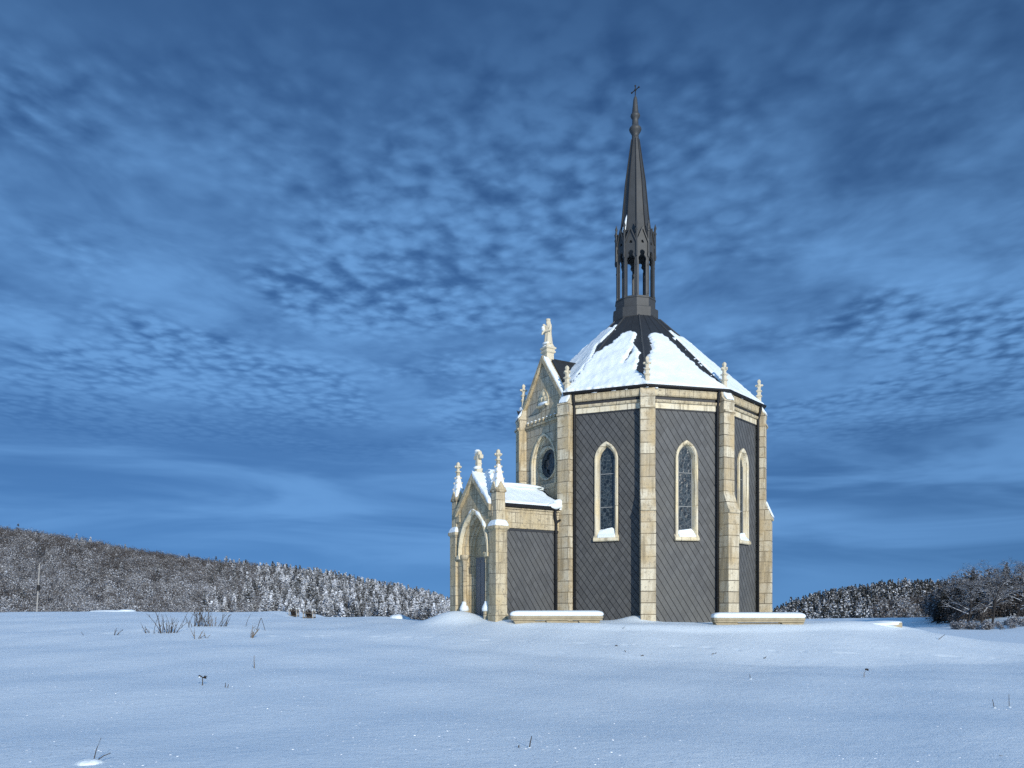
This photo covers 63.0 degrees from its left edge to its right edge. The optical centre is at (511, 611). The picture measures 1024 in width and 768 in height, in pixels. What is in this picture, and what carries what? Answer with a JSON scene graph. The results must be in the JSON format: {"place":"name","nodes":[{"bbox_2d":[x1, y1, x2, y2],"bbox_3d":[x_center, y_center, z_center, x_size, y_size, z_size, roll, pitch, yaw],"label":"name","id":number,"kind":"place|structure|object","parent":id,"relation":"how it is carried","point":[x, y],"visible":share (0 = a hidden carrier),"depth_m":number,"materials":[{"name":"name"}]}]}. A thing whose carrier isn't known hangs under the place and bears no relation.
{"place":"outdoors","nodes":[
{"label":"outdoors","id":0,"kind":"place"},
{"bbox_2d":[0,539,419,618],"bbox_3d":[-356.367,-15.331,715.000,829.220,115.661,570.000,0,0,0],"label":"hillside","id":1,"kind":"structure","parent":0,"point":[99,585],"depth_m":538.79,"materials":[{"name":"white snow"}]},
{"bbox_2d":[0,526,444,619],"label":"broadleaf wood","id":2,"kind":"object","parent":1,"relation":"on","point":[179,567],"visible":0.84,"depth_m":541.73,"materials":[{"name":"grey plant"}]},
{"bbox_2d":[2,524,449,619],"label":"conifer wood","id":3,"kind":"object","parent":1,"relation":"on","point":[373,600],"visible":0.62,"depth_m":523.12,"materials":[{"name":"white plant"}]},
{"bbox_2d":[0,611,1023,767],"bbox_3d":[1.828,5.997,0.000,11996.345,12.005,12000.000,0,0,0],"label":"snow ground","id":4,"kind":"structure","parent":0,"point":[456,689],"depth_m":11.91,"materials":[{"name":"white snow"}]},
{"bbox_2d":[36,564,39,611],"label":"utility pole","id":5,"kind":"object","parent":4,"relation":"on","point":[38,587],"visible":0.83,"depth_m":159.90,"materials":[{"name":"metal"}]},
{"bbox_2d":[74,739,110,765],"bbox_3d":[-3.152,1.092,6.251,0.229,0.290,0.227,0,0,41],"label":"dry grass tuft","id":6,"kind":"object","parent":4,"relation":"on","point":[88,761],"visible":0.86,"depth_m":6.21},
{"bbox_2d":[89,609,135,611],"bbox_3d":[-22.529,0.235,47.002,2.715,0.667,0.924,0,0,0],"label":"snow covered ledge","id":7,"kind":"object","parent":4,"relation":"on","point":[115,610],"visible":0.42,"depth_m":46.66,"materials":[{"name":"white snow"}]},
{"bbox_2d":[149,612,170,633],"bbox_3d":[-10.423,0.361,24.638,0.429,0.743,0.567,0,0,18],"label":"dry shrub","id":8,"kind":"object","parent":4,"relation":"on","point":[161,623],"visible":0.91,"depth_m":24.71,"materials":[{"name":"plant"}]},
{"bbox_2d":[162,616,187,632],"bbox_3d":[-9.973,0.427,24.686,0.781,0.608,0.334,0,0,13],"label":"dry shrub","id":9,"kind":"object","parent":4,"relation":"on","point":[172,620],"visible":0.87,"depth_m":24.70,"materials":[{"name":"plant"}]},
{"bbox_2d":[194,605,211,626],"bbox_3d":[-10.740,0.197,28.956,0.807,0.831,0.513,0,0,0],"label":"dry shrub","id":10,"kind":"object","parent":4,"relation":"on","point":[200,616],"visible":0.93,"depth_m":28.97,"materials":[{"name":"plant"}]},
{"bbox_2d":[206,617,216,626],"bbox_3d":[-10.403,0.360,28.943,0.314,0.503,0.288,0,0,36],"label":"dry shrub","id":11,"kind":"object","parent":4,"relation":"on","point":[211,622],"visible":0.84,"depth_m":28.92,"materials":[{"name":"plant"}]},
{"bbox_2d":[219,613,230,625],"bbox_3d":[-9.976,0.337,28.967,0.449,0.551,0.262,0,0,0],"label":"dry shrub","id":12,"kind":"object","parent":4,"relation":"on","point":[222,622],"visible":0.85,"depth_m":28.96,"materials":[{"name":"plant"}]},
{"bbox_2d":[250,625,258,637],"bbox_3d":[-7.199,0.615,23.374,0.253,0.446,0.190,0,0,0],"label":"dry shrub","id":13,"kind":"object","parent":4,"relation":"on","point":[252,634],"visible":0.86,"depth_m":23.38,"materials":[{"name":"plant"}]},
{"bbox_2d":[289,608,298,616],"bbox_3d":[-11.617,0.105,44.492,0.482,0.557,0.482,0,0,0],"label":"tree guard","id":14,"kind":"object","parent":4,"relation":"on","point":[296,615],"visible":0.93,"depth_m":44.27,"materials":[{"name":"brown wood"}]},
{"bbox_2d":[290,608,298,616],"bbox_3d":[-11.656,0.099,44.504,0.535,0.547,0.360,0,0,0],"label":"young shrub","id":15,"kind":"object","parent":4,"relation":"on","point":[293,612],"visible":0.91,"depth_m":44.45,"materials":[{"name":"plant"}]},
{"bbox_2d":[302,609,315,617],"bbox_3d":[-8.740,0.163,35.991,0.482,0.478,0.482,0,0,0],"label":"tree guard","id":16,"kind":"object","parent":4,"relation":"on","point":[305,613],"visible":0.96,"depth_m":35.77,"materials":[{"name":"brown wood"}]},
{"bbox_2d":[306,609,314,616],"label":"young shrub","id":17,"kind":"object","parent":4,"relation":"on","point":[308,611],"visible":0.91,"depth_m":35.96,"materials":[{"name":"plant"}]},
{"bbox_2d":[390,614,409,618],"bbox_3d":[-4.942,0.366,36.858,0.925,0.480,0.802,0,0,0],"label":"snow heap","id":18,"kind":"object","parent":4,"relation":"on","point":[398,616],"visible":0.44,"depth_m":36.61,"materials":[{"name":"white snow"}]},
{"bbox_2d":[510,610,603,623],"bbox_3d":[1.414,0.317,26.400,2.957,0.682,0.483,0,0,0],"label":"stone bench","id":19,"kind":"object","parent":4,"relation":"on","point":[565,616],"visible":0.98,"depth_m":26.17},
{"bbox_2d":[448,85,773,622],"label":"chapel","id":20,"kind":"structure","parent":4,"relation":"on","point":[638,488],"depth_m":28.13,"materials":[{"name":"stone"}]},
{"bbox_2d":[476,557,484,615],"bbox_3d":[-0.891,-0.380,28.497,0.085,2.960,1.320,0,0,-32],"label":"door","id":21,"kind":"structure","parent":20,"relation":"in","point":[480,561],"depth_m":28.76,"materials":[{"name":"grey wood"}]},
{"bbox_2d":[537,446,554,479],"bbox_3d":[1.317,-5.280,29.856,0.200,1.200,1.200,0,0,-32],"label":"rose window","id":22,"kind":"structure","parent":20,"relation":"in","point":[546,461],"depth_m":30.03,"materials":[{"name":"glass"}]},
{"bbox_2d":[540,318,555,361],"bbox_3d":[1.270,-9.620,29.835,0.472,1.640,0.457,0,0,-32],"label":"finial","id":23,"kind":"object","parent":20,"relation":"on","point":[548,348],"visible":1,"depth_m":29.72,"materials":[{"name":"stone"}]},
{"bbox_2d":[593,442,618,542],"bbox_3d":[3.176,-4.001,28.057,0.886,3.382,0.290,0,0,22],"label":"window","id":24,"kind":"structure","parent":20,"relation":"in","point":[606,456],"depth_m":28.12,"materials":[{"name":"stone"}]},
{"bbox_2d":[674,440,699,541],"bbox_3d":[5.804,-4.001,27.855,0.886,3.382,0.290,0,0,-14],"label":"window","id":25,"kind":"structure","parent":20,"relation":"in","point":[686,462],"depth_m":27.92,"materials":[{"name":"stone"}]},
{"bbox_2d":[737,448,750,545],"bbox_3d":[8.048,-4.001,29.237,0.290,3.382,0.886,0,0,40],"label":"window","id":26,"kind":"structure","parent":20,"relation":"in","point":[742,461],"depth_m":29.44,"materials":[{"name":"stone"}]},
{"bbox_2d":[711,612,805,624],"bbox_3d":[7.551,0.361,25.600,2.840,0.660,0.482,0,0,0],"label":"stone bench","id":27,"kind":"object","parent":4,"relation":"on","point":[726,618],"visible":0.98,"depth_m":25.37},
{"bbox_2d":[865,621,901,627],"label":"snowy slab","id":28,"kind":"structure","parent":4,"relation":"on","point":[893,623],"depth_m":26.17,"materials":[{"name":"snow"}]},
{"bbox_2d":[931,580,954,623],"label":"fir tree","id":29,"kind":"object","parent":4,"relation":"on","point":[940,609],"visible":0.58,"depth_m":171.72,"materials":[{"name":"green plant"}]},
{"bbox_2d":[953,580,963,615],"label":"fir tree","id":30,"kind":"object","parent":4,"relation":"on","point":[958,594],"visible":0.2,"depth_m":177.76,"materials":[{"name":"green plant"}]},
{"bbox_2d":[938,570,982,623],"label":"bare tree","id":31,"kind":"object","parent":4,"relation":"on","point":[955,598],"visible":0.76,"depth_m":159.54,"materials":[{"name":"grey plant"}]},
{"bbox_2d":[935,567,991,628],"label":"bare tree","id":32,"kind":"object","parent":4,"relation":"on","point":[968,583],"visible":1,"depth_m":149.58,"materials":[{"name":"grey plant"}]},
{"bbox_2d":[919,569,1023,621],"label":"dark thicket","id":33,"kind":"object","parent":4,"relation":"on","point":[930,603],"visible":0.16,"depth_m":179.50,"materials":[{"name":"black plant"}]},
{"bbox_2d":[959,567,983,620],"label":"fir tree","id":34,"kind":"object","parent":4,"relation":"on","point":[975,599],"visible":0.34,"depth_m":167.62,"materials":[{"name":"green plant"}]},
{"bbox_2d":[937,595,1023,624],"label":"thick underwood","id":35,"kind":"object","parent":4,"relation":"on","point":[1004,609],"visible":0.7,"depth_m":163.63,"materials":[{"name":"plant"}]},
{"bbox_2d":[948,614,1023,629],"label":"undergrowth","id":36,"kind":"object","parent":4,"relation":"on","point":[988,625],"visible":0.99,"depth_m":142.79,"materials":[{"name":"grey plant"}]},
{"bbox_2d":[964,563,1011,622],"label":"bare tree","id":37,"kind":"object","parent":4,"relation":"on","point":[982,613],"visible":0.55,"depth_m":157.98,"materials":[{"name":"grey plant"}]},
{"bbox_2d":[982,572,995,615],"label":"fir tree","id":38,"kind":"object","parent":4,"relation":"on","point":[988,589],"visible":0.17,"depth_m":175.85,"materials":[{"name":"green plant"}]},
{"bbox_2d":[976,558,1023,622],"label":"bare tree","id":39,"kind":"object","parent":4,"relation":"on","point":[1005,580],"visible":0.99,"depth_m":151.91,"materials":[{"name":"grey plant"}]},
{"bbox_2d":[978,560,1023,616],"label":"bare tree","id":40,"kind":"object","parent":4,"relation":"on","point":[1009,586],"visible":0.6,"depth_m":164.11,"materials":[{"name":"grey plant"}]},
{"bbox_2d":[991,562,1021,616],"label":"fir tree","id":41,"kind":"object","parent":4,"relation":"on","point":[1014,613],"visible":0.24,"depth_m":169.38,"materials":[{"name":"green plant"}]},
{"bbox_2d":[1001,560,1023,602],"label":"bare tree","id":42,"kind":"object","parent":4,"relation":"on","point":[1017,574],"visible":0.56,"depth_m":162.31,"materials":[{"name":"grey plant"}]},
{"bbox_2d":[1008,561,1023,616],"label":"bare tree","id":43,"kind":"object","parent":4,"relation":"on","point":[1021,605],"visible":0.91,"depth_m":154.04,"materials":[{"name":"grey plant"}]},
{"bbox_2d":[0,0,1023,611],"label":"sky","id":44,"kind":"structure","parent":0,"point":[271,271],"materials":[{"name":"blue"}]},
{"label":"right hillside","id":45,"kind":"structure","parent":0,"visible":0},
{"bbox_2d":[772,577,1015,618],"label":"fir wood","id":46,"kind":"object","parent":45,"relation":"on","point":[832,603],"visible":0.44,"depth_m":336.65,"materials":[{"name":"white plant"}]},
{"bbox_2d":[865,592,930,617],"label":"thicket","id":47,"kind":"object","parent":45,"relation":"on","point":[913,603],"visible":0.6,"depth_m":299.73,"materials":[{"name":"grey plant"}]}
]}

